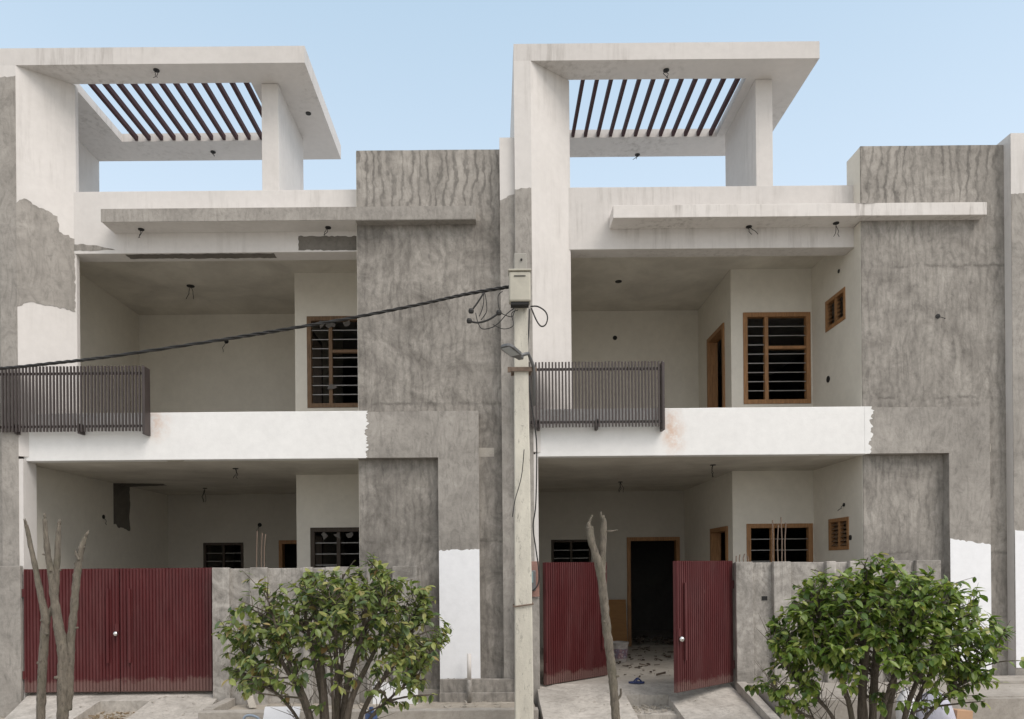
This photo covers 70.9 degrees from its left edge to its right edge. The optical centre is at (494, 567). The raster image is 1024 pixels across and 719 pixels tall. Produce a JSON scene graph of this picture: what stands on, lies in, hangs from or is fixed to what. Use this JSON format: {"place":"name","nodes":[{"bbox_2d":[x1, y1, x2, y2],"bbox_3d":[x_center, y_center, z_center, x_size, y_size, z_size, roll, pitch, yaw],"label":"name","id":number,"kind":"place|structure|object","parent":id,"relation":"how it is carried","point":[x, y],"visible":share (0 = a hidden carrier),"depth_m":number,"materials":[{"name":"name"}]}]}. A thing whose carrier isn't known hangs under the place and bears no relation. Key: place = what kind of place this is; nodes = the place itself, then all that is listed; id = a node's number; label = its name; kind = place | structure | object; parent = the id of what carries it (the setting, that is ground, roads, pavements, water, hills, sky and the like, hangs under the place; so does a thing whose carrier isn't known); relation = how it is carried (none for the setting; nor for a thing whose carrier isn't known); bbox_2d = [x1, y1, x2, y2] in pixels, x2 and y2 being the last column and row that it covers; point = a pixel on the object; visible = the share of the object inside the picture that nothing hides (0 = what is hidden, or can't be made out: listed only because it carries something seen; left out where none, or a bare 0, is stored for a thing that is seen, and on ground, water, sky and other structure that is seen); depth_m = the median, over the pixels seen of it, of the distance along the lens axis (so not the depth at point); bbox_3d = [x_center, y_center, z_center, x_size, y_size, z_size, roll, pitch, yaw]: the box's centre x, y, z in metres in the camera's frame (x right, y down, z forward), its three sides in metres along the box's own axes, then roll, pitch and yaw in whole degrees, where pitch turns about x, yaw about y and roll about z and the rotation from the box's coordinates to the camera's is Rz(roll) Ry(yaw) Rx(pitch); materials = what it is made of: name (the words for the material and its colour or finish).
{"place":"outdoors","nodes":[
{"label":"outdoors","id":0,"kind":"place"},
{"bbox_2d":[4,692,216,718],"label":"driveway","id":1,"kind":"structure","parent":0,"point":[175,705],"depth_m":10.34,"materials":[{"name":"grey concrete"}]},
{"bbox_2d":[0,0,1023,191],"label":"sky","id":2,"kind":"structure","parent":0,"point":[390,74],"materials":[{"name":"blue"}]},
{"bbox_2d":[537,683,761,718],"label":"driveway","id":3,"kind":"structure","parent":0,"point":[571,701],"depth_m":10.04,"materials":[{"name":"grey concrete"}]},
{"bbox_2d":[580,692,743,712],"bbox_3d":[2.090,1.884,9.830,2.456,0.224,1.286,-1,0,0],"label":"rubble","id":4,"kind":"object","parent":3,"relation":"on","point":[635,708],"visible":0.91,"depth_m":10.00,"materials":[{"name":"grey stone"}]},
{"bbox_2d":[748,675,1023,718],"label":"pavement","id":5,"kind":"structure","parent":0,"point":[1003,700],"depth_m":9.23,"materials":[{"name":"beige concrete"}]},
{"bbox_2d":[916,692,955,718],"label":"sack","id":6,"kind":"object","parent":5,"relation":"on","point":[939,713],"visible":0.29,"depth_m":8.83,"materials":[{"name":"white plastic"}]},
{"label":"ground","id":7,"kind":"structure","parent":0,"visible":0},
{"bbox_2d":[23,513,88,718],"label":"pollarded tree","id":8,"kind":"object","parent":7,"relation":"on","point":[65,649],"visible":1,"depth_m":7.98,"materials":[{"name":"brown plant"}]},
{"bbox_2d":[84,713,132,718],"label":"soil patch","id":9,"kind":"object","parent":7,"relation":"on","point":[102,716],"visible":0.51,"depth_m":10.24,"materials":[{"name":"brown soil"}]},
{"bbox_2d":[88,711,133,718],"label":"leaf litter","id":10,"kind":"object","parent":9,"relation":"on","point":[98,716],"visible":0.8,"depth_m":10.09,"materials":[{"name":"brown plant"}]},
{"bbox_2d":[0,531,421,716],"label":"boundary wall","id":11,"kind":"structure","parent":7,"relation":"on","point":[228,587],"depth_m":10.56,"materials":[{"name":"grey concrete"}]},
{"bbox_2d":[22,568,212,692],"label":"gate","id":12,"kind":"structure","parent":11,"relation":"attached to","point":[144,630],"depth_m":10.62,"materials":[{"name":"red metal"}]},
{"bbox_2d":[242,714,259,718],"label":"hose","id":13,"kind":"object","parent":7,"relation":"on","point":[250,715],"visible":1,"depth_m":8.79,"materials":[{"name":"grey plastic"}]},
{"bbox_2d":[0,46,503,701],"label":"house","id":14,"kind":"structure","parent":7,"relation":"on","point":[348,442],"depth_m":10.90,"materials":[{"name":"grey concrete"}]},
{"bbox_2d":[203,542,243,567],"bbox_3d":[-5.951,-0.043,15.838,0.880,0.990,0.105,0,0,0],"label":"window","id":15,"kind":"structure","parent":14,"relation":"in","point":[205,553],"depth_m":15.78,"materials":[{"name":"brown wood"}]},
{"bbox_2d":[307,316,357,407],"bbox_3d":[-2.691,-3.597,12.629,1.180,1.600,0.122,0,0,0],"label":"window","id":16,"kind":"structure","parent":14,"relation":"in","point":[310,319],"depth_m":12.60,"materials":[{"name":"brown wood"}]},
{"bbox_2d":[310,527,359,567],"bbox_3d":[-2.641,-0.137,12.633,1.160,1.120,0.114,0,0,0],"label":"window","id":17,"kind":"structure","parent":14,"relation":"in","point":[313,531],"depth_m":12.58,"materials":[{"name":"brown wood"}]},
{"bbox_2d":[263,707,300,718],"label":"board","id":18,"kind":"object","parent":7,"relation":"on","point":[271,713],"visible":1,"depth_m":8.95,"materials":[{"name":"white plastic"}]},
{"bbox_2d":[212,552,453,718],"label":"bush","id":19,"kind":"object","parent":7,"relation":"on","point":[337,598],"visible":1,"depth_m":7.27,"materials":[{"name":"green plant"}]},
{"bbox_2d":[198,697,537,718],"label":"kerb","id":20,"kind":"structure","parent":7,"relation":"on","point":[219,709],"depth_m":9.50,"materials":[{"name":"grey concrete"}]},
{"bbox_2d":[365,707,377,718],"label":"bottle","id":21,"kind":"object","parent":7,"relation":"on","point":[367,715],"visible":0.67,"depth_m":8.36,"materials":[{"name":"blue plastic"}]},
{"bbox_2d":[229,701,534,709],"bbox_3d":[-1.594,2.106,10.154,4.360,0.256,0.972,-1,0,0],"label":"planting bed","id":22,"kind":"object","parent":7,"relation":"on","point":[243,706],"visible":0.26,"depth_m":10.38,"materials":[{"name":"brown soil"}]},
{"bbox_2d":[247,694,256,707],"bbox_3d":[-3.510,1.812,10.276,0.095,0.337,0.434,0,0,-37],"label":"plank","id":23,"kind":"object","parent":22,"relation":"on","point":[251,702],"visible":0.42,"depth_m":10.18,"materials":[{"name":"beige wood"}]},
{"bbox_2d":[467,653,471,701],"bbox_3d":[-0.371,1.628,10.580,0.063,0.710,0.066,-1,0,0],"label":"drain pipe","id":24,"kind":"object","parent":22,"relation":"on","point":[469,693],"visible":1,"depth_m":10.55,"materials":[{"name":"paint"}]},
{"bbox_2d":[246,681,1009,708],"bbox_3d":[2.424,1.811,10.008,12.145,0.275,1.210,-1,0,0],"label":"rubble","id":25,"kind":"object","parent":22,"relation":"on","point":[497,705],"visible":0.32,"depth_m":10.28,"materials":[{"name":"grey stone"}]},
{"bbox_2d":[440,678,514,701],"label":"plinth","id":26,"kind":"structure","parent":7,"relation":"on","point":[488,690],"depth_m":10.66,"materials":[{"name":"concrete"}]},
{"bbox_2d":[500,253,536,718],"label":"utility pole","id":27,"kind":"object","parent":7,"relation":"on","point":[519,274],"visible":1,"depth_m":8.91,"materials":[{"name":"concrete"}]},
{"bbox_2d":[0,285,508,369],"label":"overhead cable","id":28,"kind":"object","parent":27,"relation":"attached to","point":[260,333],"visible":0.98,"depth_m":8.89,"materials":[{"name":"black rubber"}]},
{"bbox_2d":[468,293,483,313],"bbox_3d":[-0.224,-3.251,8.850,0.200,0.255,0.067,-1,0,0],"label":"hanging cable","id":29,"kind":"object","parent":28,"relation":"hanging from","point":[470,310],"visible":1,"depth_m":8.84,"materials":[{"name":"black rubber"}]},
{"bbox_2d":[467,310,501,323],"bbox_3d":[-0.127,-3.079,8.850,0.436,0.160,0.067,-1,0,0],"label":"hanging cable","id":30,"kind":"object","parent":27,"relation":"attached to","point":[498,313],"visible":1,"depth_m":8.84,"materials":[{"name":"black rubber"}]},
{"bbox_2d":[475,308,513,329],"bbox_3d":[0.005,-3.057,8.850,0.484,0.263,0.012,-1,0,0],"label":"hanging cable","id":31,"kind":"object","parent":27,"relation":"hanging from","point":[496,324],"visible":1,"depth_m":8.85,"materials":[{"name":"black rubber"}]},
{"bbox_2d":[493,310,517,328],"bbox_3d":[0.133,-3.047,8.850,0.315,0.239,0.010,-1,0,0],"label":"hanging cable","id":32,"kind":"object","parent":27,"relation":"hanging from","point":[512,319],"visible":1,"depth_m":8.85,"materials":[{"name":"black rubber"}]},
{"bbox_2d":[498,291,514,316],"bbox_3d":[0.149,-3.238,8.850,0.220,0.324,0.011,-1,0,0],"label":"hanging cable","id":33,"kind":"object","parent":27,"relation":"hanging from","point":[499,308],"visible":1,"depth_m":8.85,"materials":[{"name":"black rubber"}]},
{"bbox_2d":[512,449,524,516],"bbox_3d":[0.293,-1.035,8.860,0.162,0.831,0.012,-1,0,0],"label":"service cable","id":34,"kind":"object","parent":27,"relation":"attached to","point":[519,483],"visible":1,"depth_m":8.86,"materials":[{"name":"black rubber"}]},
{"bbox_2d":[528,309,539,590],"bbox_3d":[0.530,-1.611,9.900,0.153,3.882,0.020,-1,0,0],"label":"service cable","id":35,"kind":"object","parent":27,"relation":"attached to","point":[536,467],"visible":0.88,"depth_m":9.89,"materials":[{"name":"black rubber"}]},
{"bbox_2d":[530,305,547,326],"bbox_3d":[0.552,-3.087,8.850,0.217,0.266,0.018,-1,0,0],"label":"hanging cable","id":36,"kind":"object","parent":27,"relation":"hanging from","point":[535,317],"visible":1,"depth_m":8.84,"materials":[{"name":"black rubber"}]},
{"bbox_2d":[586,511,621,718],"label":"pollarded tree","id":37,"kind":"object","parent":7,"relation":"on","point":[599,558],"visible":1,"depth_m":7.96,"materials":[{"name":"brown plant"}]},
{"bbox_2d":[532,517,940,712],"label":"boundary wall","id":38,"kind":"structure","parent":7,"relation":"on","point":[764,590],"depth_m":10.52,"materials":[{"name":"grey concrete"}]},
{"bbox_2d":[531,561,538,596],"bbox_3d":[0.546,0.176,10.507,0.217,0.527,0.158,-1,0,0],"label":"poster","id":39,"kind":"object","parent":38,"relation":"attached to","point":[535,592],"visible":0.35,"depth_m":10.54,"materials":[{"name":"paper"}]},
{"bbox_2d":[543,561,734,692],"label":"gate","id":40,"kind":"structure","parent":38,"relation":"attached to","point":[573,645],"depth_m":10.57,"materials":[{"name":"red metal"}]},
{"bbox_2d":[499,41,1007,686],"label":"house","id":41,"kind":"structure","parent":7,"relation":"on","point":[745,359],"depth_m":10.96,"materials":[{"name":"paint"}]},
{"bbox_2d":[551,539,590,561],"bbox_3d":[1.689,-0.110,15.838,0.880,0.990,0.105,0,0,0],"label":"window","id":42,"kind":"structure","parent":41,"relation":"in","point":[552,541],"depth_m":15.78,"materials":[{"name":"brown wood"}]},
{"bbox_2d":[608,599,626,640],"bbox_3d":[2.516,1.226,15.625,0.710,1.035,0.190,-1,0,0],"label":"plywood sheet","id":43,"kind":"object","parent":41,"relation":"on","point":[617,614],"visible":0.29,"depth_m":15.63,"materials":[{"name":"brown wood"}]},
{"bbox_2d":[613,641,628,661],"bbox_3d":[2.308,1.562,13.294,0.350,0.365,0.350,-1,0,0],"label":"paint bucket","id":44,"kind":"object","parent":41,"relation":"on","point":[620,650],"visible":0.83,"depth_m":13.16,"materials":[{"name":"white plastic"}]},
{"bbox_2d":[629,677,643,683],"bbox_3d":[2.134,1.702,10.806,0.240,0.081,0.130,-1,0,0],"label":"slipper","id":45,"kind":"object","parent":41,"relation":"on","point":[636,681],"visible":1,"depth_m":10.78,"materials":[{"name":"blue rubber"}]},
{"bbox_2d":[616,646,673,676],"bbox_3d":[2.791,1.709,13.516,1.706,0.067,4.281,-1,0,0],"label":"debris","id":46,"kind":"object","parent":41,"relation":"on","point":[669,656],"visible":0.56,"depth_m":13.40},
{"bbox_2d":[632,635,673,643],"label":"timber scraps","id":47,"kind":"object","parent":41,"relation":"on","point":[666,640],"visible":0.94,"depth_m":16.30,"materials":[{"name":"brown wood"}]},
{"bbox_2d":[743,312,810,403],"bbox_3d":[4.948,-3.663,12.637,1.180,1.600,0.105,0,0,0],"label":"window","id":48,"kind":"structure","parent":41,"relation":"in","point":[746,315],"depth_m":12.59,"materials":[{"name":"brown wood"}]},
{"bbox_2d":[746,523,812,561],"bbox_3d":[4.998,-0.204,12.637,1.160,1.120,0.105,0,0,0],"label":"window","id":49,"kind":"structure","parent":41,"relation":"in","point":[809,526],"depth_m":12.58,"materials":[{"name":"brown wood"}]},
{"bbox_2d":[737,681,779,718],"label":"kerb","id":50,"kind":"structure","parent":7,"relation":"on","point":[759,706],"depth_m":9.69,"materials":[{"name":"grey concrete"}]},
{"bbox_2d":[744,552,1023,718],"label":"bush","id":51,"kind":"object","parent":7,"relation":"on","point":[826,622],"visible":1,"depth_m":7.22,"materials":[{"name":"green plant"}]},
{"bbox_2d":[896,688,915,718],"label":"sack","id":52,"kind":"object","parent":7,"relation":"on","point":[899,713],"visible":0.42,"depth_m":8.95,"materials":[{"name":"white plastic"}]},
{"bbox_2d":[953,708,972,718],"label":"carton","id":53,"kind":"object","parent":7,"relation":"on","point":[963,714],"visible":0.69,"depth_m":8.93,"materials":[{"name":"cardboard"}]},
{"bbox_2d":[997,133,1023,675],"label":"house","id":54,"kind":"structure","parent":7,"relation":"on","point":[1013,143],"depth_m":10.74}
]}

